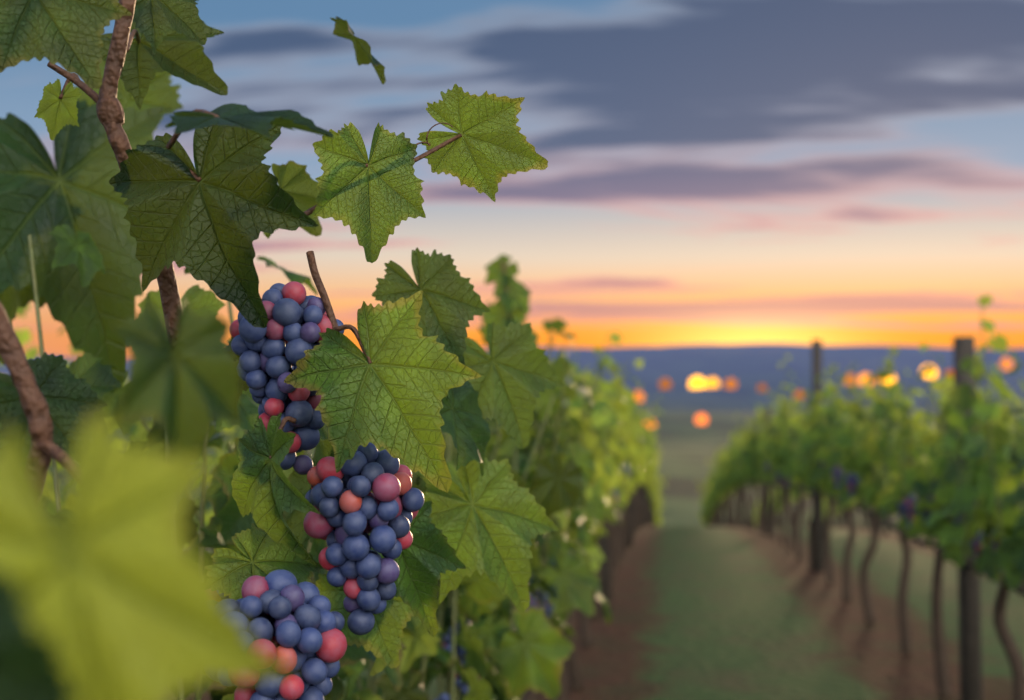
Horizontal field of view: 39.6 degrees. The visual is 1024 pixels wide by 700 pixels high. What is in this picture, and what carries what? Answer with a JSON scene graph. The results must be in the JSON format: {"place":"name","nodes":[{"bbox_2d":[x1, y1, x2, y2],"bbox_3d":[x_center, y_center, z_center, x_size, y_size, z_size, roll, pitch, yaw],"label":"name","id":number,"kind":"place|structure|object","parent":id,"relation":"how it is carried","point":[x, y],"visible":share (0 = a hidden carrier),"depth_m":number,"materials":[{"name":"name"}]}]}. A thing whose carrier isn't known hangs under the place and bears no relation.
{"place":"outdoors","nodes":[
{"label":"outdoors","id":0,"kind":"place"},
{"bbox_2d":[0,0,461,490],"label":"canes","id":1,"kind":"object","parent":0,"point":[45,449],"visible":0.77,"depth_m":0.94,"materials":[{"name":"brown wood"}]},
{"bbox_2d":[0,0,564,699],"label":"vine leaves","id":2,"kind":"object","parent":1,"relation":"attached to","point":[118,590],"depth_m":0.94,"materials":[{"name":"green plant"}]},
{"bbox_2d":[211,281,423,699],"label":"grapes","id":3,"kind":"object","parent":1,"relation":"hanging from","point":[289,622],"visible":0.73,"depth_m":0.96,"materials":[{"name":"food"}]},
{"bbox_2d":[0,343,1023,699],"bbox_3d":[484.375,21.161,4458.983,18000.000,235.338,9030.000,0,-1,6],"label":"ground","id":4,"kind":"structure","parent":0,"point":[698,611],"depth_m":10.47,"materials":[{"name":"green plant"}]},
{"bbox_2d":[187,481,1023,699],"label":"vine trunks","id":5,"kind":"object","parent":4,"relation":"on","point":[618,539],"visible":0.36,"depth_m":8.60,"materials":[{"name":"brown plant"}]},
{"bbox_2d":[0,16,1023,699],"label":"row leaves","id":6,"kind":"object","parent":5,"relation":"on","point":[504,660],"visible":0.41,"depth_m":2.34,"materials":[{"name":"green plant"}]},
{"bbox_2d":[0,294,1023,589],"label":"grapevine leaves","id":7,"kind":"object","parent":5,"relation":"attached to","point":[640,460],"visible":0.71,"depth_m":7.00,"materials":[{"name":"green plant"}]},
{"bbox_2d":[28,235,1023,699],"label":"vine shoots","id":8,"kind":"object","parent":5,"relation":"on","point":[452,691],"visible":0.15,"depth_m":4.06,"materials":[{"name":"green plant"}]},
{"bbox_2d":[435,461,999,699],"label":"grapes","id":9,"kind":"object","parent":5,"relation":"hanging from","point":[976,544],"visible":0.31,"depth_m":5.76,"materials":[{"name":"purple food"}]},
{"bbox_2d":[634,391,643,401],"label":"distant light","id":10,"kind":"object","parent":4,"relation":"on","point":[640,397],"visible":0.45,"depth_m":2440.03,"materials":[{"name":"orange"}]},
{"bbox_2d":[305,336,981,699],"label":"trellis posts","id":11,"kind":"object","parent":4,"relation":"on","point":[969,600],"visible":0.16,"depth_m":5.91,"materials":[{"name":"brown wood"}]},
{"bbox_2d":[60,379,1023,628],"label":"trellis wires","id":12,"kind":"object","parent":11,"relation":"attached to","point":[843,451],"visible":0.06,"depth_m":6.95,"materials":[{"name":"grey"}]},
{"bbox_2d":[659,378,670,388],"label":"distant light","id":13,"kind":"object","parent":4,"relation":"on","point":[664,383],"visible":0.92,"depth_m":2855.24,"materials":[{"name":"orange"}]},
{"bbox_2d":[689,376,705,387],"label":"distant light","id":14,"kind":"object","parent":4,"relation":"on","point":[697,382],"visible":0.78,"depth_m":2844.45,"materials":[{"name":"yellow"}]},
{"bbox_2d":[695,413,707,423],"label":"distant light","id":15,"kind":"object","parent":4,"relation":"on","point":[701,418],"visible":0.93,"depth_m":1394.30,"materials":[{"name":"orange"}]},
{"bbox_2d":[706,377,718,387],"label":"distant light","id":16,"kind":"object","parent":4,"relation":"on","point":[712,382],"visible":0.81,"depth_m":2842.50,"materials":[{"name":"yellow"}]},
{"bbox_2d":[725,378,736,388],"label":"distant light","id":17,"kind":"object","parent":4,"relation":"on","point":[730,383],"visible":0.93,"depth_m":2782.66,"materials":[{"name":"orange"}]},
{"bbox_2d":[757,384,766,390],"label":"distant light","id":18,"kind":"object","parent":4,"relation":"on","point":[761,387],"visible":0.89,"depth_m":2720.30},
{"bbox_2d":[794,390,805,398],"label":"distant light","id":19,"kind":"object","parent":4,"relation":"on","point":[799,394],"visible":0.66,"depth_m":2600.24,"materials":[{"name":"orange"}]},
{"bbox_2d":[844,374,856,384],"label":"distant light","id":20,"kind":"object","parent":4,"relation":"on","point":[848,379],"visible":0.73,"depth_m":2793.91,"materials":[{"name":"orange"}]},
{"bbox_2d":[858,373,872,385],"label":"distant light","id":21,"kind":"object","parent":4,"relation":"on","point":[862,378],"visible":0.58,"depth_m":2787.51,"materials":[{"name":"orange"}]},
{"bbox_2d":[873,375,880,382],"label":"distant light","id":22,"kind":"object","parent":4,"relation":"on","point":[877,380],"visible":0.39,"depth_m":2836.88,"materials":[{"name":"orange"}]},
{"bbox_2d":[882,375,895,383],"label":"distant light","id":23,"kind":"object","parent":4,"relation":"on","point":[889,380],"visible":0.41,"depth_m":2828.41,"materials":[{"name":"yellow"}]},
{"bbox_2d":[920,365,936,377],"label":"distant light","id":24,"kind":"object","parent":4,"relation":"on","point":[933,374],"visible":0.53,"depth_m":2980.88,"materials":[{"name":"yellow"}]},
{"bbox_2d":[945,369,953,378],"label":"distant light","id":25,"kind":"object","parent":4,"relation":"on","point":[949,372],"visible":0.38,"depth_m":2972.16,"materials":[{"name":"orange"}]},
{"bbox_2d":[999,358,1012,369],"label":"distant light","id":26,"kind":"object","parent":4,"relation":"on","point":[1007,363],"visible":0.91,"depth_m":3295.05,"materials":[{"name":"orange"}]},
{"bbox_2d":[0,0,1023,358],"label":"sky","id":27,"kind":"structure","parent":0,"point":[833,172],"materials":[{"name":"blue"}]}
]}

